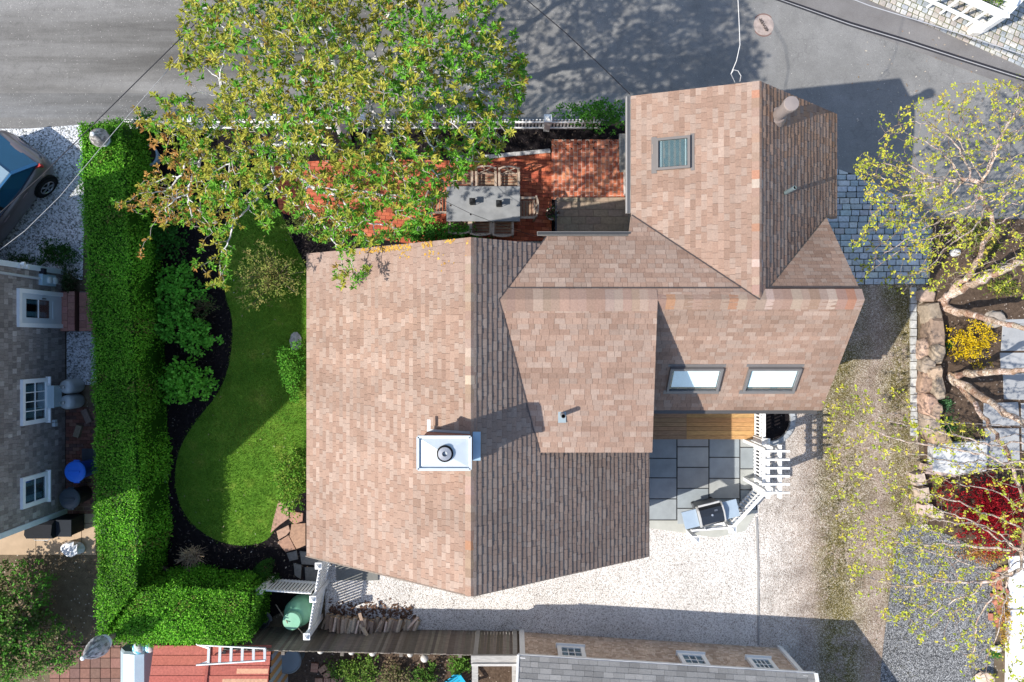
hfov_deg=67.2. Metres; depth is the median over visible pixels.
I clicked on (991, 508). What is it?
red maple shrub
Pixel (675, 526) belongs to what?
patio edge
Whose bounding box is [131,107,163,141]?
evergreen shrub
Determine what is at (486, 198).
dining table
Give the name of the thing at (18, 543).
concrete path
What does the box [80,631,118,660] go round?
patio umbrella
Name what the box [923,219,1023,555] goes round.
garden bed
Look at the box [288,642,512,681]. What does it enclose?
neighbour garden
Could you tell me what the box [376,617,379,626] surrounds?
firewood log
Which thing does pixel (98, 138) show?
birdhouse
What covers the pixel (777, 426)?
mulch bed
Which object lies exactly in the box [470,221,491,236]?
garden armchair
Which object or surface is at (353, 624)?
firewood log
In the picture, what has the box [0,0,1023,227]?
road
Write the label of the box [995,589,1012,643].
brick side plant
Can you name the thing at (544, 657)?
outbuilding
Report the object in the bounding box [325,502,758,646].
shell gravel
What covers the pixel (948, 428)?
perennial clump
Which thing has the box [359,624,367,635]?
firewood log
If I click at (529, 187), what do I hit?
brick terrace
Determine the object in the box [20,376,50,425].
window
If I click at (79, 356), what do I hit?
shell strip
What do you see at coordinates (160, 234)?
shade shrub
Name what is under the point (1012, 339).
garden walk
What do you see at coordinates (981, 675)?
rock
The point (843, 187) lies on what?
granite apron
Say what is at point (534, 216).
garden armchair
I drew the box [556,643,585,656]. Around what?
window
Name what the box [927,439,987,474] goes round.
white slab
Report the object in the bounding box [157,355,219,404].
hydrangea shrub
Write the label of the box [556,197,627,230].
stone landing
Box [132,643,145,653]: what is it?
gazing ball
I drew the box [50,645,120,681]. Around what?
paver path
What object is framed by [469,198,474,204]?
lantern
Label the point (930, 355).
garden wall
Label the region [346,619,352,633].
firewood log
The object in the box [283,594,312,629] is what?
water barrel
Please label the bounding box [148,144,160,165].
flower pot
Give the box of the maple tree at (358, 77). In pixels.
[110,0,531,291]
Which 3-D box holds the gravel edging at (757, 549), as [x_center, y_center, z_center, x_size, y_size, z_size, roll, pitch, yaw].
[7.012,6.857,21.980,0.074,0.050,3.644,-1,90,0]
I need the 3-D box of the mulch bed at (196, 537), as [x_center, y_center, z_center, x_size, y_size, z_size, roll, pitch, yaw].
[-4.399,1.204,22.000,15.605,0.024,14.721,0,90,0]
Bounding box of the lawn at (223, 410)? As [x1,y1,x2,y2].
[175,198,306,545]
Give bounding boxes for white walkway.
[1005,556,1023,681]
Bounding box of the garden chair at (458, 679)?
[444,673,470,681]
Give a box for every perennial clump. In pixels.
[938,397,955,414]
[942,416,959,432]
[944,338,954,352]
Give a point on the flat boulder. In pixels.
(973, 29)
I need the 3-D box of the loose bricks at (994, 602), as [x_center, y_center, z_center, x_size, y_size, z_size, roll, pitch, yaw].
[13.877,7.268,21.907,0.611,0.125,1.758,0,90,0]
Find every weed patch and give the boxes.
[5,252,39,263]
[33,238,85,266]
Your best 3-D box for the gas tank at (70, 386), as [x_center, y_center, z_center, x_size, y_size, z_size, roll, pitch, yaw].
[-12.370,1.270,21.579,0.406,0.841,0.406,37,90,0]
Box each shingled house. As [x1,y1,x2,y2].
[0,260,66,538]
[305,69,864,596]
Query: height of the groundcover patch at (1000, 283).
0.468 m
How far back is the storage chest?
21.04 m
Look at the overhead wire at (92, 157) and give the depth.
16.38 m
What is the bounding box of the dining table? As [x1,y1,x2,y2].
[446,186,519,222]
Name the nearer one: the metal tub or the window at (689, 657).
the window at (689, 657)
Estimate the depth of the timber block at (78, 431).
21.85 m
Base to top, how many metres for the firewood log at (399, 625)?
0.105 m
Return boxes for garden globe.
[420,654,428,662]
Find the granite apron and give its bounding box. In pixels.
[827,169,932,283]
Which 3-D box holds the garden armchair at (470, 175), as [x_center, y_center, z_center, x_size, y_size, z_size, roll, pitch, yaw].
[-1.376,-4.494,21.492,0.605,0.949,0.620,0,90,0]
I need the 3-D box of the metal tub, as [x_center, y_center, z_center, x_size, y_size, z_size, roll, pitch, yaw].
[-6.239,8.873,21.692,0.770,0.615,0.766,0,90,0]
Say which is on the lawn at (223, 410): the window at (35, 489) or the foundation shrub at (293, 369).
the foundation shrub at (293, 369)
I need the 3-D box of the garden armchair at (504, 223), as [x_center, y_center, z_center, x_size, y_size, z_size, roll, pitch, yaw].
[-0.250,-3.149,21.492,0.605,0.949,0.620,0,90,0]
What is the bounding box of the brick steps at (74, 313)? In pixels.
[61,291,93,330]
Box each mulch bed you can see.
[94,125,630,640]
[766,414,788,439]
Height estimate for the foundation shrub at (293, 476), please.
1.015 m
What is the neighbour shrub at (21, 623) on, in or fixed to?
on the ground at (74, 593)
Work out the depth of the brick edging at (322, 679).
21.93 m
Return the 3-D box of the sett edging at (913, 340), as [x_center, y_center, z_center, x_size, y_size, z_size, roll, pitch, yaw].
[11.445,0.586,21.978,0.210,0.117,4.230,0,90,0]
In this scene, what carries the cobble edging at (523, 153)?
on the mulch bed at (196, 537)
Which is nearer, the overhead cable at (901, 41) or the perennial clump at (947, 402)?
the overhead cable at (901, 41)
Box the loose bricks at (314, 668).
[310,662,330,678]
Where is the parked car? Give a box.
[0,130,57,243]
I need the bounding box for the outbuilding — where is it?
[516,629,818,681]
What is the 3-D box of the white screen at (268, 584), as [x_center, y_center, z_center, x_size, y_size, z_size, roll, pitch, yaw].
[-6.204,6.791,21.465,1.472,1.470,0.178,1,90,0]
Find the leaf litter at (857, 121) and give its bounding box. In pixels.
[171,31,1012,573]
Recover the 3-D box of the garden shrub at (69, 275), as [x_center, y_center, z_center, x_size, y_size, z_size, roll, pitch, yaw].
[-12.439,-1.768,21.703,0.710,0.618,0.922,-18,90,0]
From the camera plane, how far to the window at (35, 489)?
20.47 m
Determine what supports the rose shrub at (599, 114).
on the ground at (74, 593)
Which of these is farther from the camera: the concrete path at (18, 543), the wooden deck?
the concrete path at (18, 543)
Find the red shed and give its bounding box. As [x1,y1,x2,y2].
[149,640,287,681]
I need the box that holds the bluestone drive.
[880,525,998,681]
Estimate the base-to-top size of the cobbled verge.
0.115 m
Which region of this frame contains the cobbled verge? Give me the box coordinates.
[870,0,1023,67]
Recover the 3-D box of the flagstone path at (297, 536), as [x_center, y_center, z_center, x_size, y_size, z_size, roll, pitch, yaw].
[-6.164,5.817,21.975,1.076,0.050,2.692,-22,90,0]
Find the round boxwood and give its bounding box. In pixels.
[252,557,279,585]
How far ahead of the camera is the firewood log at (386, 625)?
21.75 m
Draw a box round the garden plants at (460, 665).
[446,655,471,677]
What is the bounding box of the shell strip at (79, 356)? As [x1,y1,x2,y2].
[67,331,95,384]
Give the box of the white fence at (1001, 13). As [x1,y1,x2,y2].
[924,0,1023,34]
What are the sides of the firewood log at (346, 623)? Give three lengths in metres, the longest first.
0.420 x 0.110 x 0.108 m
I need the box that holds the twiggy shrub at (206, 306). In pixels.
[189,287,221,321]
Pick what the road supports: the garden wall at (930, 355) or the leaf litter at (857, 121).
the leaf litter at (857, 121)
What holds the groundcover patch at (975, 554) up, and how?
on the garden bed at (975, 299)
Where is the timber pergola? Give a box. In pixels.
[471,629,517,681]
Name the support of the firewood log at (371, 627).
on the firewood log
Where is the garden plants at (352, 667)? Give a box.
[323,653,380,681]
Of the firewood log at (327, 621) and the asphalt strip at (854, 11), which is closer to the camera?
the firewood log at (327, 621)
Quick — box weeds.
[807,300,927,677]
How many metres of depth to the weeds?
21.97 m
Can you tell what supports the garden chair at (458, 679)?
on the neighbour garden
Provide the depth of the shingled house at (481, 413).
16.63 m
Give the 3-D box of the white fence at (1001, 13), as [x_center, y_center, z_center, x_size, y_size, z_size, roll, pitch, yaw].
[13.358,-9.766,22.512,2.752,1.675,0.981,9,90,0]
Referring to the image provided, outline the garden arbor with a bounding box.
[743,439,789,497]
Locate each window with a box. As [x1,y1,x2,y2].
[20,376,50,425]
[20,470,50,509]
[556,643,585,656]
[676,650,710,664]
[745,654,778,668]
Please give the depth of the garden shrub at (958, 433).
21.78 m
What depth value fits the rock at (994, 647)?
21.81 m
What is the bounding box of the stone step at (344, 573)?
[336,564,377,579]
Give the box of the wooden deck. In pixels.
[653,414,753,438]
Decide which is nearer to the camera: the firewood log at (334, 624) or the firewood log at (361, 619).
the firewood log at (361, 619)
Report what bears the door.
in the grey shingled house at (32, 425)
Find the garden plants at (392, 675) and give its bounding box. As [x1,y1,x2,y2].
[375,657,410,681]
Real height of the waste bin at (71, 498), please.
0.860 m
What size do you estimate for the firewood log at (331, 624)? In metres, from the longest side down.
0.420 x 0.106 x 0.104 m
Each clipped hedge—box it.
[76,116,175,636]
[103,562,271,648]
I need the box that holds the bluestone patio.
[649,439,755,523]
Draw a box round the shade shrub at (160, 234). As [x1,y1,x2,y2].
[148,206,189,262]
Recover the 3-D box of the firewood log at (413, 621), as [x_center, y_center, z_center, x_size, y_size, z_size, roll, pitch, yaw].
[-2.812,8.017,21.903,0.087,0.092,0.420,43,90,0]
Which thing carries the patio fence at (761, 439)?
on the ground at (74, 593)
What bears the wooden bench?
on the brick path at (608, 175)
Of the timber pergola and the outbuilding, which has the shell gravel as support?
the timber pergola
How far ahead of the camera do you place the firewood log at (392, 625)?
21.75 m
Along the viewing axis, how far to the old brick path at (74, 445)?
21.97 m
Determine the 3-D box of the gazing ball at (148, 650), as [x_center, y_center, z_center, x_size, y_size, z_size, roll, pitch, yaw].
[-9.863,8.360,21.425,0.260,1.150,0.260,0,90,0]
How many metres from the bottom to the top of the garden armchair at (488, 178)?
0.949 m
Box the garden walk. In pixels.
[983,319,1023,465]
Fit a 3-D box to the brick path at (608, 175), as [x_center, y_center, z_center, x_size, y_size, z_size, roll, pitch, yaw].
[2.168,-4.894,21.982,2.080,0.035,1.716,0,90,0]
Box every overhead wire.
[0,1,217,212]
[0,46,188,249]
[527,0,629,93]
[731,2,739,81]
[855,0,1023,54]
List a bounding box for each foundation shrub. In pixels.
[271,442,305,523]
[275,339,305,403]
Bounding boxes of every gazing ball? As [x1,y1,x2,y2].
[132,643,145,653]
[145,641,157,652]
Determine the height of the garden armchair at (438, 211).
0.949 m
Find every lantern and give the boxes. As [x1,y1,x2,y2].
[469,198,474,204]
[496,200,501,206]
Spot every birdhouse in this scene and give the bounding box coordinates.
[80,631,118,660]
[89,128,110,146]
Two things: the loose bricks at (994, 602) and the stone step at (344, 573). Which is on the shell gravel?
the stone step at (344, 573)
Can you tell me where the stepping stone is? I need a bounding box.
[289,332,300,349]
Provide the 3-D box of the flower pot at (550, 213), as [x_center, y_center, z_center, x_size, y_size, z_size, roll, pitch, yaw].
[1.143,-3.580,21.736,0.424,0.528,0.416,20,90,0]
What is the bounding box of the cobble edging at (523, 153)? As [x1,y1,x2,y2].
[456,149,549,160]
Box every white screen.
[256,576,315,594]
[303,560,329,639]
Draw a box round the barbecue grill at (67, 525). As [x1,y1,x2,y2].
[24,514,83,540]
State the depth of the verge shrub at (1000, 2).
22.65 m
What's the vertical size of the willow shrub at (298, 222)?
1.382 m
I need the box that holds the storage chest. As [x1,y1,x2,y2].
[121,640,164,681]
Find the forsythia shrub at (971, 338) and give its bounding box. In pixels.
[945,319,1000,369]
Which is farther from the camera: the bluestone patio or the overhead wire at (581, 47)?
the bluestone patio
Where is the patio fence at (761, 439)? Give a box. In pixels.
[722,414,770,532]
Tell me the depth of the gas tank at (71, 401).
21.41 m
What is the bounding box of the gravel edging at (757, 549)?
[755,517,758,644]
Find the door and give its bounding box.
[17,288,63,327]
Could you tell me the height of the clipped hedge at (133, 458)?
2.134 m
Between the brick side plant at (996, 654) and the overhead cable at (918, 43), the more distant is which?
the brick side plant at (996, 654)
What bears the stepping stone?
on the lawn at (223, 410)
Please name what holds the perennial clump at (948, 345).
on the garden bed at (975, 299)
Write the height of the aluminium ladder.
0.310 m
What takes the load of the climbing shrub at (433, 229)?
on the brick terrace
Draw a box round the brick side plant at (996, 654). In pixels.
[990,649,1004,659]
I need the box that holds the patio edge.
[650,510,756,536]
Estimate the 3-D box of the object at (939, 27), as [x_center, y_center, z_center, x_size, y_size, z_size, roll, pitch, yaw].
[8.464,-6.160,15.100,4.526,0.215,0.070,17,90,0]
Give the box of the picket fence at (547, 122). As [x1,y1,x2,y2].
[124,114,601,131]
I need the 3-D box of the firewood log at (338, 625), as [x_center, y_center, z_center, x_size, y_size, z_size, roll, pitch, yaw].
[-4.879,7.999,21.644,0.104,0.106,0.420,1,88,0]
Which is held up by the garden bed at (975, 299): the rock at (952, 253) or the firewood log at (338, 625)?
the rock at (952, 253)
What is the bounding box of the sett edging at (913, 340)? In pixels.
[909,287,917,435]
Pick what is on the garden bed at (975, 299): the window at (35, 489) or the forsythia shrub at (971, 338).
the forsythia shrub at (971, 338)
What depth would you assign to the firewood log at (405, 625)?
21.88 m
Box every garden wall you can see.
[909,463,955,517]
[914,289,952,443]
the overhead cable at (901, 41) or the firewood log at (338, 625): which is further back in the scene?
the firewood log at (338, 625)
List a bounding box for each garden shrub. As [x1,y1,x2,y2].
[59,262,82,292]
[951,413,978,440]
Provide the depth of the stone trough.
21.95 m
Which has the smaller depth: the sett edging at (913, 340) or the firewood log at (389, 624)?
the firewood log at (389, 624)
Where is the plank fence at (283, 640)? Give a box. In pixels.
[222,627,518,657]
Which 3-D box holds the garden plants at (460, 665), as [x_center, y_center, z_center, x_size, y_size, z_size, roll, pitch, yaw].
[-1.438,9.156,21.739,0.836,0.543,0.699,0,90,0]
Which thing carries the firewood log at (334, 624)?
on the firewood log
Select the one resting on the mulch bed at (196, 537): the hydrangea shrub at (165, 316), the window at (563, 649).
the hydrangea shrub at (165, 316)
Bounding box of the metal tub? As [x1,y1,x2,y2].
[282,651,304,673]
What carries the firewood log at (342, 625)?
on the firewood log
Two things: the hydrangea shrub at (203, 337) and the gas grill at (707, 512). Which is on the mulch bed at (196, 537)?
the hydrangea shrub at (203, 337)
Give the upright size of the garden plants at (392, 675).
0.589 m
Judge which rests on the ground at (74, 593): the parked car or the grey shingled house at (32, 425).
the grey shingled house at (32, 425)
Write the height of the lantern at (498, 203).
0.385 m
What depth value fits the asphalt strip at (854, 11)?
23.18 m
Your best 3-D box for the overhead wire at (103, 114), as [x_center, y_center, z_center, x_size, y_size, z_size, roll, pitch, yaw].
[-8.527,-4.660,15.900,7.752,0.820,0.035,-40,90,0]
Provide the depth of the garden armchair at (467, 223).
21.30 m
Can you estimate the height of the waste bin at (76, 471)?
0.910 m
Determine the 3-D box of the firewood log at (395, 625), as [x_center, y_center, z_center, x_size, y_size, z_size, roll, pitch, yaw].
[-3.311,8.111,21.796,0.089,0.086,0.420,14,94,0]
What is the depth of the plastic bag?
21.69 m
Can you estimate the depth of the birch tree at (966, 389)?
17.76 m
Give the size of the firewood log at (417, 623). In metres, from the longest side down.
0.420 x 0.139 x 0.119 m
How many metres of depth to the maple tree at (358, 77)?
15.02 m
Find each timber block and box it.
[73,424,83,437]
[81,408,93,423]
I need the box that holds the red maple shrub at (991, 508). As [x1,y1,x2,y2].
[931,472,1023,558]
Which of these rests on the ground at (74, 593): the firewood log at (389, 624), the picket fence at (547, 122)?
the picket fence at (547, 122)
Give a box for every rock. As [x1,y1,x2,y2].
[950,249,960,255]
[974,672,994,681]
[983,310,1005,327]
[991,645,1001,652]
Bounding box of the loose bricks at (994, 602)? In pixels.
[988,565,1010,627]
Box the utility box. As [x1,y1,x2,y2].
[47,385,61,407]
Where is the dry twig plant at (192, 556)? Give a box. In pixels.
[175,544,207,569]
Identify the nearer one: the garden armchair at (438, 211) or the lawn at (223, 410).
the garden armchair at (438, 211)
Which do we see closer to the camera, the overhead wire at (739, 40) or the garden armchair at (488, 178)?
the overhead wire at (739, 40)
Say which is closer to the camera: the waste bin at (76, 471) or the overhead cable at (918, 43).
the overhead cable at (918, 43)
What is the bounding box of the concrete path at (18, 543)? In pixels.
[0,507,95,554]
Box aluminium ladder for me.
[196,644,265,665]
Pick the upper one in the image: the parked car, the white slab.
the parked car
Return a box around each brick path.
[65,407,95,513]
[552,139,623,199]
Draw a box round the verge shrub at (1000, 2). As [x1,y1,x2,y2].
[964,0,1003,11]
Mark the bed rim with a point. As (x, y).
(784, 436)
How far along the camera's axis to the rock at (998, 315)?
21.69 m
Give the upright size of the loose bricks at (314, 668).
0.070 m
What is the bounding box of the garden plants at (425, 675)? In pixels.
[409,660,439,681]
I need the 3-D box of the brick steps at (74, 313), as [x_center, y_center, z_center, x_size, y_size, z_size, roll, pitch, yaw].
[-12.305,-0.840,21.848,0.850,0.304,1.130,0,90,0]
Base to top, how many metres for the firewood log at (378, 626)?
0.100 m
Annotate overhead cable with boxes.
[777,0,1023,80]
[782,0,1023,78]
[784,0,1023,77]
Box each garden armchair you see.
[425,190,445,216]
[448,221,469,234]
[451,166,473,185]
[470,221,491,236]
[475,165,496,185]
[492,221,513,237]
[498,166,519,185]
[517,195,538,221]
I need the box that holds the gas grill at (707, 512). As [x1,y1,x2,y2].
[681,497,739,529]
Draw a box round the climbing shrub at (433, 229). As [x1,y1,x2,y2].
[367,221,491,243]
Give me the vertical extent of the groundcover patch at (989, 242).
0.466 m
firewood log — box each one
[321,616,325,628]
[324,614,328,629]
[329,616,332,631]
[332,616,337,631]
[337,617,339,633]
[340,618,344,633]
[344,617,348,632]
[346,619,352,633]
[351,617,356,632]
[354,620,359,633]
[358,612,364,626]
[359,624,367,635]
[369,621,373,633]
[374,620,382,631]
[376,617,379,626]
[378,617,385,631]
[384,621,388,631]
[386,618,392,631]
[389,619,395,631]
[392,620,397,631]
[396,619,402,631]
[403,618,407,630]
[407,616,418,628]
[412,619,420,630]
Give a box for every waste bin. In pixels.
[59,486,91,509]
[64,460,97,482]
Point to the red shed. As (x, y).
(171, 663)
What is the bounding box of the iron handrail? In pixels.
[554,199,556,230]
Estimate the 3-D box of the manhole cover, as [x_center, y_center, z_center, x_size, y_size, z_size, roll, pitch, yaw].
[7.573,-9.507,23.162,0.700,0.044,0.700,0,90,-4]
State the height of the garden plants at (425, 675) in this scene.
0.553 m
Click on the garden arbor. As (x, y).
(778, 491)
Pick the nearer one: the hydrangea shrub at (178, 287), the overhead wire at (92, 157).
the overhead wire at (92, 157)
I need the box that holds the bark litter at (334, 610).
[328,597,415,619]
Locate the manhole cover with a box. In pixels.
[754,13,773,36]
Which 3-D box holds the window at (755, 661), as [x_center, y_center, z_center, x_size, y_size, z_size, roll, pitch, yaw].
[6.711,8.636,20.616,0.720,0.792,0.130,4,90,0]
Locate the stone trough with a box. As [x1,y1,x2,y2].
[623,172,624,195]
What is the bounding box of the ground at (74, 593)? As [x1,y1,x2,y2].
[0,121,1023,681]
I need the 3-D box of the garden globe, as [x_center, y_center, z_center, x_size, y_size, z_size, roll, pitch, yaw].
[-2.392,8.673,21.469,0.221,1.062,0.215,0,90,0]
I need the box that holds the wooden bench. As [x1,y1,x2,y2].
[619,134,624,171]
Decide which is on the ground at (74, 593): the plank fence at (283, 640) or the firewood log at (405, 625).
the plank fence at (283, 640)
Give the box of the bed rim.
[770,414,794,445]
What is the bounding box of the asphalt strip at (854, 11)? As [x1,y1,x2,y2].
[790,0,1023,91]
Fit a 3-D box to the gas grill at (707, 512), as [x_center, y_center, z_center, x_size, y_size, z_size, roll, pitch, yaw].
[5.460,4.774,21.455,1.540,1.090,0.700,-14,90,0]
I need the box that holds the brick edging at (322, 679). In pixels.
[315,669,354,681]
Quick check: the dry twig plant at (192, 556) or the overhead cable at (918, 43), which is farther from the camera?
the dry twig plant at (192, 556)
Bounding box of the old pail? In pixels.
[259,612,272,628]
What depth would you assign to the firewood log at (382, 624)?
21.75 m
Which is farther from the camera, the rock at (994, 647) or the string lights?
the rock at (994, 647)
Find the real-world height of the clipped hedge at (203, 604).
2.026 m
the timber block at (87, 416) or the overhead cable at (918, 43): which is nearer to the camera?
the overhead cable at (918, 43)
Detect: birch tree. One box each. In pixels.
[822,367,1023,681]
[848,73,1023,330]
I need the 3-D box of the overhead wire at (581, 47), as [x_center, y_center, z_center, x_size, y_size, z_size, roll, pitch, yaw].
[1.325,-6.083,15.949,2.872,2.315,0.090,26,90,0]
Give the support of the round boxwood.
on the mulch bed at (196, 537)
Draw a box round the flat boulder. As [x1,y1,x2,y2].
[966,16,986,35]
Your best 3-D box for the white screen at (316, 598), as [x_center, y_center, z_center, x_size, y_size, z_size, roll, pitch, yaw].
[-5.305,6.920,21.290,0.202,1.820,2.107,9,90,0]
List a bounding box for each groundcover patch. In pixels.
[949,211,1007,258]
[950,542,1005,566]
[983,273,1023,298]
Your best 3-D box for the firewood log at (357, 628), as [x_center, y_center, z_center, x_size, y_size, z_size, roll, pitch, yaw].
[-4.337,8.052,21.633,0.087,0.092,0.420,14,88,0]
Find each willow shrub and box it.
[233,236,306,310]
[280,203,338,243]
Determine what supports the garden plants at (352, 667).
on the neighbour garden
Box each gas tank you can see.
[58,378,84,393]
[58,394,84,408]
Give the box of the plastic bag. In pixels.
[61,541,84,556]
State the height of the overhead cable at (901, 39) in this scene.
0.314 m
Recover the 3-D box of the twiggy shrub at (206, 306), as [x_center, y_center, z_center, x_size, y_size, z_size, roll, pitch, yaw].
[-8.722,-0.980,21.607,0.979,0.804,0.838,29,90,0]
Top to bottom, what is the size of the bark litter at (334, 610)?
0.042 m
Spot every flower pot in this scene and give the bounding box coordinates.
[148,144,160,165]
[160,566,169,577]
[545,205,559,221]
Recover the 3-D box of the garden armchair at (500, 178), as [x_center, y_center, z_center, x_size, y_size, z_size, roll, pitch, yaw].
[-0.083,-4.480,21.492,0.605,0.949,0.620,0,90,0]
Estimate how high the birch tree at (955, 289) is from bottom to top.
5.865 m
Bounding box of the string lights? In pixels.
[441,198,544,237]
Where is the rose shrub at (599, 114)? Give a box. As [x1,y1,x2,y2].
[547,96,630,134]
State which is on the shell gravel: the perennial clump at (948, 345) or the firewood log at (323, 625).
the firewood log at (323, 625)
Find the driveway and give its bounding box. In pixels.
[759,285,928,681]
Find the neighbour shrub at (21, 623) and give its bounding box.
[0,558,87,681]
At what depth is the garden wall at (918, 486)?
21.62 m
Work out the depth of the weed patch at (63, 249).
21.75 m
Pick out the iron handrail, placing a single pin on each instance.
(555, 205)
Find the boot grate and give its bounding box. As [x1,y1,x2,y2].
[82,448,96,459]
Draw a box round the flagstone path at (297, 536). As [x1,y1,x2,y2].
[271,501,317,584]
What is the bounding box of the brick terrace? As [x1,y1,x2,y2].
[270,153,551,242]
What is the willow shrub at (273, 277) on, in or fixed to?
on the lawn at (223, 410)
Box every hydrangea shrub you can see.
[153,260,211,311]
[154,302,196,343]
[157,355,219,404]
[176,317,223,357]

